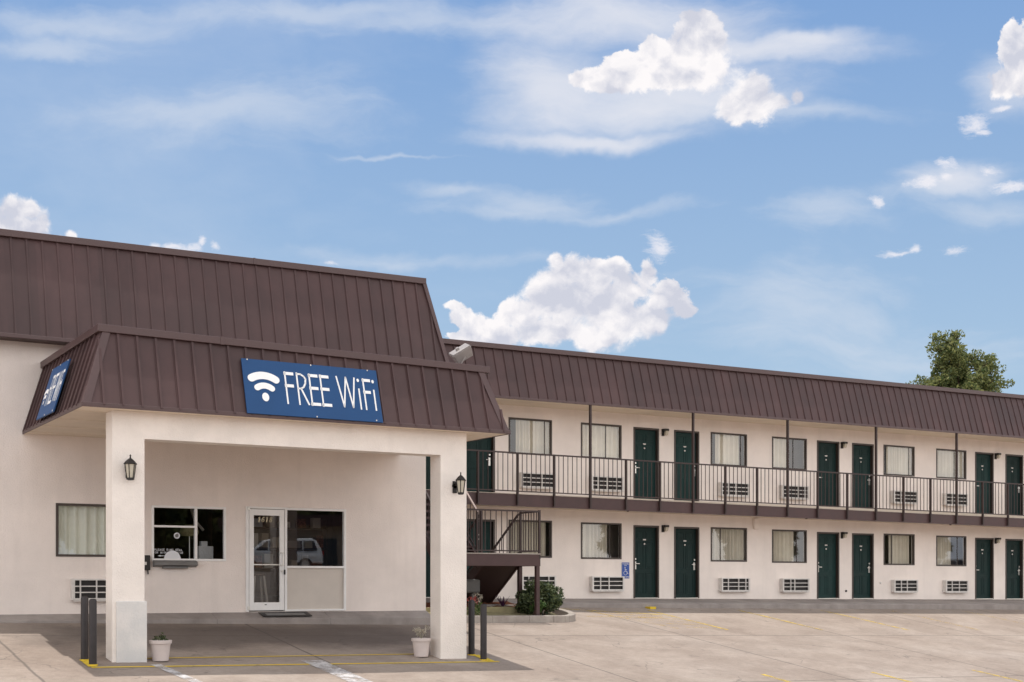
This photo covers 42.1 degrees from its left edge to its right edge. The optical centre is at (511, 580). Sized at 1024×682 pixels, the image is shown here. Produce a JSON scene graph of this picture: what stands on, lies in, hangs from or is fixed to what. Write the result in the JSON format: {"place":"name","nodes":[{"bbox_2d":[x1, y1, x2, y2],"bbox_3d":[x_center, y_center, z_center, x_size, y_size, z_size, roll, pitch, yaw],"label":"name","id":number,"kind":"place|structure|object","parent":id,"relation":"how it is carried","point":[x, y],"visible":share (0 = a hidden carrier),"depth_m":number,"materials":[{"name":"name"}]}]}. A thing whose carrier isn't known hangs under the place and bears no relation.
{"place":"outdoors","nodes":[
{"label":"outdoors","id":0,"kind":"place"},
{"bbox_2d":[0,595,1023,681],"bbox_3d":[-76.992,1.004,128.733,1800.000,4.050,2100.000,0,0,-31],"label":"parking lot","id":1,"kind":"structure","parent":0,"point":[928,645],"depth_m":26.86,"materials":[{"name":"concrete"}]},
{"bbox_2d":[80,596,88,660],"bbox_3d":[-6.854,0.816,21.349,0.156,1.128,0.156,0,0,-31],"label":"bollard","id":2,"kind":"object","parent":1,"relation":"on","point":[85,628],"visible":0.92,"depth_m":21.30,"materials":[{"name":"metal"}]},
{"bbox_2d":[81,660,91,666],"bbox_3d":[-6.701,1.313,21.062,0.130,0.072,0.530,0,0,-31],"label":"road marking","id":3,"kind":"object","parent":1,"relation":"on","point":[86,662],"visible":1,"depth_m":21.12,"materials":[{"name":"yellow paint"}]},
{"bbox_2d":[88,599,97,665],"bbox_3d":[-6.607,0.862,20.984,0.156,1.151,0.156,0,0,-31],"label":"bollard","id":4,"kind":"object","parent":1,"relation":"on","point":[92,632],"visible":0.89,"depth_m":20.93,"materials":[{"name":"metal"}]},
{"bbox_2d":[149,632,171,660],"bbox_3d":[-5.766,1.080,21.837,0.370,0.482,0.370,0,0,-31],"label":"flower pot","id":5,"kind":"object","parent":1,"relation":"on","point":[160,648],"visible":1,"depth_m":21.71,"materials":[{"name":"ceramic"}]},
{"bbox_2d":[152,664,198,681],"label":"road marking","id":6,"kind":"object","parent":1,"relation":"on","point":[169,670],"visible":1,"depth_m":20.94,"materials":[{"name":"grey paint"}]},
{"bbox_2d":[0,611,429,624],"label":"kerb","id":7,"kind":"structure","parent":1,"relation":"on","point":[382,617],"depth_m":26.89,"materials":[{"name":"concrete"}]},
{"bbox_2d":[258,612,311,616],"bbox_3d":[-4.644,0.693,27.296,1.050,0.090,0.300,0,0,-31],"label":"door mat","id":8,"kind":"object","parent":7,"relation":"on","point":[276,614],"depth_m":27.25,"materials":[{"name":"black rubber"}]},
{"bbox_2d":[0,228,448,614],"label":"office building","id":9,"kind":"structure","parent":1,"relation":"on","point":[57,292],"depth_m":26.69,"materials":[{"name":"paint"}]},
{"bbox_2d":[56,503,105,556],"bbox_3d":[-8.074,-0.952,25.559,1.361,1.081,0.182,0,0,-31],"label":"window","id":10,"kind":"structure","parent":9,"relation":"in","point":[80,528],"depth_m":25.50,"materials":[{"name":"brown metal"}]},
{"bbox_2d":[71,579,105,601],"bbox_3d":[-7.881,0.185,25.491,1.080,0.430,0.152,0,0,-31],"label":"air conditioner","id":11,"kind":"object","parent":9,"relation":"attached to","point":[92,589],"visible":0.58,"depth_m":25.35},
{"bbox_2d":[145,555,149,573],"bbox_3d":[-7.149,-0.293,25.956,0.175,0.394,0.106,0,0,-31],"label":"wall box","id":12,"kind":"object","parent":9,"relation":"attached to","point":[147,562],"visible":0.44,"depth_m":25.93,"materials":[{"name":"black metal"}]},
{"bbox_2d":[152,505,225,568],"bbox_3d":[-6.390,-0.855,26.418,1.506,1.239,0.216,0,0,-31],"label":"service window","id":13,"kind":"structure","parent":9,"relation":"in","point":[172,559],"depth_m":26.32,"materials":[{"name":"white metal"}]},
{"bbox_2d":[190,509,203,530],"bbox_3d":[-6.601,-1.516,27.862,0.332,0.971,0.060,0,0,-31],"label":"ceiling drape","id":14,"kind":"object","parent":9,"relation":"hanging from","point":[198,524],"visible":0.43,"depth_m":27.84,"materials":[{"name":"grey fabric"}]},
{"bbox_2d":[254,573,267,601],"bbox_3d":[-5.396,0.242,28.233,0.380,0.784,0.380,0,0,-31],"label":"wooden stool","id":15,"kind":"object","parent":9,"relation":"on","point":[260,575],"visible":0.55,"depth_m":28.17,"materials":[{"name":"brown wood"}]},
{"bbox_2d":[247,507,285,610],"bbox_3d":[-5.028,-0.443,27.256,0.810,2.115,0.116,0,0,-31],"label":"entrance door","id":16,"kind":"structure","parent":9,"relation":"in","point":[253,606],"depth_m":27.27,"materials":[{"name":"white metal"}]},
{"bbox_2d":[254,516,327,588],"bbox_3d":[-5.060,-0.405,29.891,1.860,2.069,0.300,0,0,-31],"label":"display shelf","id":17,"kind":"object","parent":9,"relation":"on","point":[320,542],"visible":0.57,"depth_m":29.89,"materials":[{"name":"grey wood"}]},
{"bbox_2d":[22,324,510,662],"bbox_3d":[-4.573,-1.205,24.811,7.837,5.793,4.719,0,0,-31],"label":"entrance canopy","id":18,"kind":"object","parent":1,"relation":"on","point":[125,392],"visible":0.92,"depth_m":22.48,"materials":[{"name":"brown metal"}]},
{"bbox_2d":[36,359,70,419],"bbox_3d":[-7.899,-3.273,22.914,0.303,0.915,1.360,0,0,-31],"label":"wifi sign","id":19,"kind":"object","parent":18,"relation":"attached to","point":[53,390],"visible":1,"depth_m":22.82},
{"bbox_2d":[123,454,136,479],"bbox_3d":[-6.139,-1.817,21.399,0.224,0.417,0.226,0,0,-31],"label":"wall lantern","id":20,"kind":"object","parent":18,"relation":"attached to","point":[130,463],"depth_m":21.34,"materials":[{"name":"black metal"}]},
{"bbox_2d":[241,358,382,422],"bbox_3d":[-3.415,-3.255,22.913,2.490,0.971,0.326,0,0,-31],"label":"wifi sign","id":21,"kind":"object","parent":18,"relation":"attached to","point":[277,388],"visible":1,"depth_m":22.87,"materials":[{"name":"blue plastic"}]},
{"bbox_2d":[452,472,465,494],"bbox_3d":[-0.974,-1.776,24.424,0.224,0.417,0.336,0,0,-31],"label":"wall lantern","id":22,"kind":"object","parent":18,"relation":"attached to","point":[458,485],"depth_m":24.32,"materials":[{"name":"black metal"}]},
{"bbox_2d":[449,343,472,363],"bbox_3d":[-0.967,-4.242,25.335,0.448,0.596,0.431,0,0,-31],"label":"floodlight","id":23,"kind":"object","parent":18,"relation":"on","point":[461,353],"visible":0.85,"depth_m":25.24,"materials":[{"name":"white metal"}]},
{"bbox_2d":[147,654,396,658],"bbox_3d":[-3.924,1.324,23.317,5.104,0.090,0.055,0,0,-33],"label":"road marking","id":24,"kind":"object","parent":1,"relation":"on","point":[271,656],"visible":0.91,"depth_m":23.10,"materials":[{"name":"yellow"}]},
{"bbox_2d":[92,661,498,667],"bbox_3d":[-3.401,1.429,22.715,7.420,0.155,0.075,0,0,-32],"label":"road marking","id":25,"kind":"object","parent":1,"relation":"on","point":[293,664],"visible":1,"depth_m":22.48,"materials":[{"name":"yellow"}]},
{"bbox_2d":[301,660,371,681],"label":"road marking","id":26,"kind":"object","parent":1,"relation":"on","point":[324,664],"visible":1,"depth_m":22.28,"materials":[{"name":"grey paint"}]},
{"bbox_2d":[411,625,430,656],"bbox_3d":[-1.668,1.111,24.474,0.370,0.583,0.370,0,0,-31],"label":"flower pot","id":27,"kind":"object","parent":1,"relation":"on","point":[421,645],"visible":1,"depth_m":24.36,"materials":[{"name":"ceramic"}]},
{"bbox_2d":[467,600,475,655],"bbox_3d":[-0.765,0.942,25.165,0.156,1.139,0.156,0,0,-31],"label":"bollard","id":28,"kind":"object","parent":1,"relation":"on","point":[471,627],"visible":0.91,"depth_m":25.12,"materials":[{"name":"metal"}]},
{"bbox_2d":[426,490,540,614],"bbox_3d":[-1.020,-1.065,31.455,2.360,4.217,2.662,0,0,-31],"label":"outdoor staircase","id":29,"kind":"structure","parent":1,"relation":"on","point":[492,572],"depth_m":31.07,"materials":[{"name":"brown metal"}]},
{"bbox_2d":[479,604,487,660],"bbox_3d":[-0.527,1.008,24.690,0.156,1.142,0.156,0,0,-31],"label":"bollard","id":30,"kind":"object","parent":1,"relation":"on","point":[483,632],"visible":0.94,"depth_m":24.64,"materials":[{"name":"metal"}]},
{"bbox_2d":[426,601,574,622],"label":"planter island","id":31,"kind":"structure","parent":1,"relation":"on","point":[497,612],"depth_m":30.98,"materials":[{"name":"concrete"}]},
{"bbox_2d":[466,579,479,599],"bbox_3d":[-1.079,0.385,31.340,0.620,0.830,0.300,0,0,-31],"label":"utility box","id":32,"kind":"object","parent":31,"relation":"on","point":[472,586],"visible":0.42,"depth_m":31.27,"materials":[{"name":"grey metal"}]},
{"bbox_2d":[466,592,482,614],"bbox_3d":[-0.861,0.552,30.608,0.452,0.552,0.429,0,0,-31],"label":"flower plant","id":33,"kind":"object","parent":31,"relation":"on","point":[478,601],"visible":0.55,"depth_m":30.58,"materials":[{"name":"green plant"}]},
{"bbox_2d":[495,595,507,606],"bbox_3d":[-0.254,0.494,31.736,0.350,0.292,0.370,0,0,-31],"label":"purple plant","id":34,"kind":"object","parent":31,"relation":"on","point":[502,603],"visible":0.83,"depth_m":31.68,"materials":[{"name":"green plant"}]},
{"bbox_2d":[529,600,546,614],"bbox_3d":[0.592,0.677,31.190,0.385,0.481,0.335,0,0,-31],"label":"bush","id":35,"kind":"object","parent":31,"relation":"on","point":[542,605],"visible":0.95,"depth_m":31.14,"materials":[{"name":"green plant"}]},
{"bbox_2d":[514,579,564,614],"bbox_3d":[0.634,0.418,31.666,1.237,0.942,0.997,0,0,-31],"label":"bush","id":36,"kind":"object","parent":31,"relation":"on","point":[551,597],"visible":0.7,"depth_m":31.43,"materials":[{"name":"green plant"}]},
{"bbox_2d":[648,610,727,629],"bbox_3d":[4.391,0.986,33.620,0.100,0.424,3.200,0,0,-32],"label":"road marking","id":37,"kind":"object","parent":1,"relation":"on","point":[686,619],"visible":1,"depth_m":33.46,"materials":[{"name":"yellow"}]},
{"bbox_2d":[426,338,1023,599],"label":"motel wing","id":38,"kind":"structure","parent":1,"relation":"on","point":[545,398],"depth_m":38.83,"materials":[{"name":"beige paint"}]},
{"bbox_2d":[426,456,429,489],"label":"door","id":39,"kind":"structure","parent":38,"relation":"in","point":[427,457],"depth_m":34.08,"materials":[{"name":"metal"}]},
{"bbox_2d":[426,550,429,596],"bbox_3d":[-2.122,-0.562,34.107,0.804,1.979,0.049,0,0,-31],"label":"door","id":40,"kind":"structure","parent":38,"relation":"in","point":[427,555],"depth_m":34.07,"materials":[{"name":"metal"}]},
{"bbox_2d":[466,438,490,491],"bbox_3d":[-0.880,-3.229,34.816,0.804,2.034,0.106,0,0,-31],"label":"door","id":41,"kind":"structure","parent":38,"relation":"in","point":[483,444],"depth_m":34.86,"materials":[{"name":"wood"}]},
{"bbox_2d":[467,521,489,573],"bbox_3d":[-0.895,-0.550,34.841,0.804,1.979,0.049,0,0,-31],"label":"door","id":42,"kind":"structure","parent":38,"relation":"in","point":[487,523],"depth_m":34.92,"materials":[{"name":"metal"}]},
{"bbox_2d":[509,417,551,455],"bbox_3d":[0.451,-3.832,35.620,1.360,1.033,0.181,0,0,-31],"label":"window","id":43,"kind":"structure","parent":38,"relation":"in","point":[532,435],"depth_m":35.71,"materials":[{"name":"beige fabric"}]},
{"bbox_2d":[509,520,551,557],"bbox_3d":[0.451,-1.102,35.621,1.360,1.070,0.182,0,0,-31],"label":"window","id":44,"kind":"structure","parent":38,"relation":"in","point":[542,522],"depth_m":35.72,"materials":[{"name":"brown metal"}]},
{"bbox_2d":[519,472,552,488],"bbox_3d":[0.677,-2.655,35.573,1.080,0.420,0.152,0,0,-31],"label":"air conditioner","id":45,"kind":"object","parent":38,"relation":"attached to","point":[535,480],"visible":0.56,"depth_m":35.50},
{"bbox_2d":[522,576,555,589],"bbox_3d":[0.694,0.082,35.583,1.080,0.420,0.152,0,0,-31],"label":"air conditioner","id":46,"kind":"object","parent":38,"relation":"attached to","point":[551,579],"visible":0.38,"depth_m":35.60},
{"bbox_2d":[581,422,621,458],"bbox_3d":[2.425,-3.832,36.801,1.360,1.033,0.181,0,0,-31],"label":"window","id":47,"kind":"structure","parent":38,"relation":"in","point":[606,438],"depth_m":36.85,"materials":[{"name":"beige fabric"}]},
{"bbox_2d":[581,522,621,558],"bbox_3d":[2.425,-1.083,36.801,1.360,1.070,0.182,0,0,-31],"label":"window","id":48,"kind":"structure","parent":38,"relation":"in","point":[593,535],"depth_m":36.79,"materials":[{"name":"beige fabric"}]},
{"bbox_2d":[589,576,624,591],"bbox_3d":[2.625,0.099,36.738,1.080,0.420,0.152,0,0,-31],"label":"air conditioner","id":49,"kind":"object","parent":38,"relation":"attached to","point":[606,583],"visible":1,"depth_m":36.69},
{"bbox_2d":[592,476,623,491],"bbox_3d":[2.608,-2.655,36.728,1.080,0.420,0.152,0,0,-31],"label":"air conditioner","id":50,"kind":"object","parent":38,"relation":"attached to","point":[603,483],"visible":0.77,"depth_m":36.67,"materials":[{"name":"white plastic"}]},
{"bbox_2d":[622,562,628,577],"bbox_3d":[3.169,-0.278,37.144,0.260,0.445,0.012,0,0,-31],"label":"accessible sign","id":51,"kind":"object","parent":38,"relation":"attached to","point":[625,569],"visible":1,"depth_m":37.14,"materials":[{"name":"blue metal"}]},
{"bbox_2d":[635,429,654,498],"bbox_3d":[3.745,-3.229,37.583,0.784,2.034,0.106,0,0,-31],"label":"door","id":52,"kind":"structure","parent":38,"relation":"in","point":[644,439],"depth_m":37.60,"materials":[{"name":"metal"}]},
{"bbox_2d":[635,527,654,597],"bbox_3d":[3.745,-0.503,37.583,0.784,1.980,0.106,0,0,-31],"label":"door","id":53,"kind":"structure","parent":38,"relation":"in","point":[644,537],"depth_m":37.60,"materials":[{"name":"wood"}]},
{"bbox_2d":[662,428,668,435],"bbox_3d":[4.352,-4.200,37.767,0.160,0.200,0.158,0,0,-31],"label":"door lamp","id":54,"kind":"object","parent":38,"relation":"attached to","point":[665,431],"visible":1,"depth_m":37.74,"materials":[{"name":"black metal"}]},
{"bbox_2d":[662,525,668,531],"bbox_3d":[4.352,-1.470,37.767,0.160,0.200,0.158,0,0,-31],"label":"door lamp","id":55,"kind":"object","parent":38,"relation":"attached to","point":[665,528],"visible":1,"depth_m":37.74,"materials":[{"name":"black metal"}]},
{"bbox_2d":[676,432,695,500],"bbox_3d":[4.967,-3.229,38.346,0.804,2.034,0.049,0,0,-31],"label":"door","id":56,"kind":"structure","parent":38,"relation":"in","point":[683,440],"depth_m":38.35,"materials":[{"name":"metal"}]},
{"bbox_2d":[676,529,695,597],"bbox_3d":[4.981,-0.491,38.322,0.804,1.980,0.106,0,0,-31],"label":"door","id":57,"kind":"structure","parent":38,"relation":"in","point":[685,538],"depth_m":38.35,"materials":[{"name":"wood"}]},
{"bbox_2d":[711,432,746,465],"bbox_3d":[6.326,-3.832,39.133,1.370,1.033,0.180,0,0,-31],"label":"window","id":58,"kind":"structure","parent":38,"relation":"in","point":[726,444],"depth_m":39.17,"materials":[{"name":"beige fabric"}]},
{"bbox_2d":[711,527,746,561],"bbox_3d":[6.325,-1.044,39.134,1.370,1.070,0.181,0,0,-31],"label":"window","id":59,"kind":"structure","parent":38,"relation":"in","point":[727,544],"depth_m":39.19,"materials":[{"name":"beige fabric"}]},
{"bbox_2d":[718,482,748,497],"bbox_3d":[6.513,-2.655,39.063,1.080,0.420,0.152,0,0,-31],"label":"air conditioner","id":60,"kind":"object","parent":38,"relation":"attached to","point":[735,489],"visible":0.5,"depth_m":39.02,"materials":[{"name":"white plastic"}]},
{"bbox_2d":[719,578,749,591],"bbox_3d":[6.530,0.134,39.074,1.080,0.420,0.152,0,0,-31],"label":"air conditioner","id":61,"kind":"object","parent":38,"relation":"attached to","point":[735,584],"visible":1,"depth_m":39.03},
{"bbox_2d":[466,405,1023,525],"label":"balcony railing","id":62,"kind":"object","parent":38,"relation":"attached to","point":[725,501],"visible":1,"depth_m":37.70,"materials":[{"name":"metal"}]},
{"bbox_2d":[772,436,806,469],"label":"window","id":63,"kind":"structure","parent":38,"relation":"in","point":[778,443],"depth_m":40.28,"materials":[{"name":"brown metal"}]},
{"bbox_2d":[772,529,806,562],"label":"window","id":64,"kind":"structure","parent":38,"relation":"in","point":[782,540],"depth_m":40.36,"materials":[{"name":"beige fabric"}]},
{"bbox_2d":[779,485,808,499],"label":"air conditioner","id":65,"kind":"object","parent":38,"relation":"attached to","point":[798,492],"visible":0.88,"depth_m":40.25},
{"bbox_2d":[780,578,809,591],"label":"air conditioner","id":66,"kind":"object","parent":38,"relation":"attached to","point":[794,584],"visible":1,"depth_m":40.23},
{"bbox_2d":[818,443,835,506],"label":"door","id":67,"kind":"structure","parent":38,"relation":"in","point":[826,451],"depth_m":41.20,"materials":[{"name":"metal"}]},
{"bbox_2d":[818,534,835,597],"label":"door","id":68,"kind":"structure","parent":38,"relation":"in","point":[826,542],"depth_m":41.18,"materials":[{"name":"metal"}]},
{"bbox_2d":[841,532,847,538],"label":"door lamp","id":69,"kind":"object","parent":38,"relation":"attached to","point":[843,534],"visible":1,"depth_m":41.31,"materials":[{"name":"black metal"}]},
{"bbox_2d":[841,442,847,448],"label":"door lamp","id":70,"kind":"object","parent":38,"relation":"attached to","point":[843,444],"visible":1,"depth_m":41.31,"materials":[{"name":"black metal"}]},
{"bbox_2d":[853,445,869,507],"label":"door","id":71,"kind":"structure","parent":38,"relation":"in","point":[861,454],"depth_m":41.95,"materials":[{"name":"wood"}]},
{"bbox_2d":[853,535,869,597],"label":"door","id":72,"kind":"structure","parent":38,"relation":"in","point":[861,543],"depth_m":41.94,"materials":[{"name":"wood"}]},
{"bbox_2d":[884,445,914,476],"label":"window","id":73,"kind":"structure","parent":38,"relation":"in","point":[898,458],"depth_m":42.83,"materials":[{"name":"beige fabric"}]},
{"bbox_2d":[884,534,914,564],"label":"window","id":74,"kind":"structure","parent":38,"relation":"in","point":[898,543],"depth_m":42.87,"materials":[{"name":"brown metal"}]},
{"bbox_2d":[891,580,917,592],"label":"air conditioner","id":75,"kind":"object","parent":38,"relation":"attached to","point":[904,586],"visible":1,"depth_m":42.64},
{"bbox_2d":[891,490,917,504],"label":"air conditioner","id":76,"kind":"object","parent":38,"relation":"attached to","point":[907,497],"visible":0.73,"depth_m":42.69,"materials":[{"name":"white metal"}]},
{"bbox_2d":[936,448,966,479],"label":"window","id":77,"kind":"structure","parent":38,"relation":"in","point":[945,458],"depth_m":44.04,"materials":[{"name":"beige fabric"}]},
{"bbox_2d":[936,535,966,565],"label":"window","id":78,"kind":"structure","parent":38,"relation":"in","point":[943,543],"depth_m":43.97,"materials":[{"name":"brown metal"}]},
{"bbox_2d":[942,493,967,506],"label":"air conditioner","id":79,"kind":"object","parent":38,"relation":"attached to","point":[947,499],"visible":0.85,"depth_m":43.79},
{"bbox_2d":[943,580,968,592],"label":"air conditioner","id":80,"kind":"object","parent":38,"relation":"attached to","point":[955,586],"visible":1,"depth_m":43.89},
{"bbox_2d":[976,454,989,512],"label":"door","id":81,"kind":"structure","parent":38,"relation":"in","point":[982,460],"depth_m":44.88,"materials":[{"name":"wood"}]},
{"bbox_2d":[976,539,989,598],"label":"door","id":82,"kind":"structure","parent":38,"relation":"in","point":[982,546],"depth_m":44.83,"materials":[{"name":"wood"}]},
{"bbox_2d":[994,453,1000,458],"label":"door lamp","id":83,"kind":"object","parent":38,"relation":"attached to","point":[997,455],"visible":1,"depth_m":44.97,"materials":[{"name":"black metal"}]},
{"bbox_2d":[994,538,1000,543],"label":"door lamp","id":84,"kind":"object","parent":38,"relation":"attached to","point":[997,540],"visible":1,"depth_m":44.97,"materials":[{"name":"black metal"}]},
{"bbox_2d":[1007,456,1019,514],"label":"door","id":85,"kind":"structure","parent":38,"relation":"in","point":[1013,463],"depth_m":45.64,"materials":[{"name":"wood"}]},
{"bbox_2d":[1007,541,1019,598],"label":"door","id":86,"kind":"structure","parent":38,"relation":"in","point":[1013,547],"depth_m":45.64,"materials":[{"name":"metal"}]},
{"bbox_2d":[820,610,907,629],"bbox_3d":[9.712,1.091,36.803,0.100,0.461,3.200,0,0,-32],"label":"road marking","id":87,"kind":"object","parent":1,"relation":"on","point":[862,619],"visible":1,"depth_m":36.82,"materials":[{"name":"yellow paint"}]},
{"bbox_2d":[906,329,1014,392],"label":"tree","id":88,"kind":"object","parent":1,"relation":"on","point":[953,366],"visible":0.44,"depth_m":86.50,"materials":[{"name":"leaves"},{"name":"bark"}]},
{"bbox_2d":[0,0,1023,394],"label":"sky","id":89,"kind":"structure","parent":0,"point":[816,187],"materials":[{"name":"blue"}]},
{"bbox_2d":[426,598,1023,609],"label":"walkway","id":90,"kind":"structure","parent":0,"point":[1014,604],"depth_m":38.81,"materials":[{"name":"concrete"}]},
{"bbox_3d":[-6.766,0.150,27.094,1.600,0.960,0.550,0,0,-31],"label":"reception counter","id":91,"kind":"object","parent":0,"visible":0},
{"bbox_2d":[180,524,198,558],"bbox_3d":[-6.709,-0.745,27.681,0.400,0.830,0.400,0,0,-31],"label":"desk lamp","id":92,"kind":"object","parent":91,"relation":"on","point":[189,532],"visible":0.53,"depth_m":27.53,"materials":[{"name":"fabric"}]},
{"bbox_2d":[197,541,212,558],"bbox_3d":[-6.301,-0.566,27.261,0.310,0.469,0.220,0,0,-31],"label":"white box","id":93,"kind":"object","parent":91,"relation":"on","point":[204,551],"visible":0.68,"depth_m":27.17,"materials":[{"name":"paper"}]}
]}

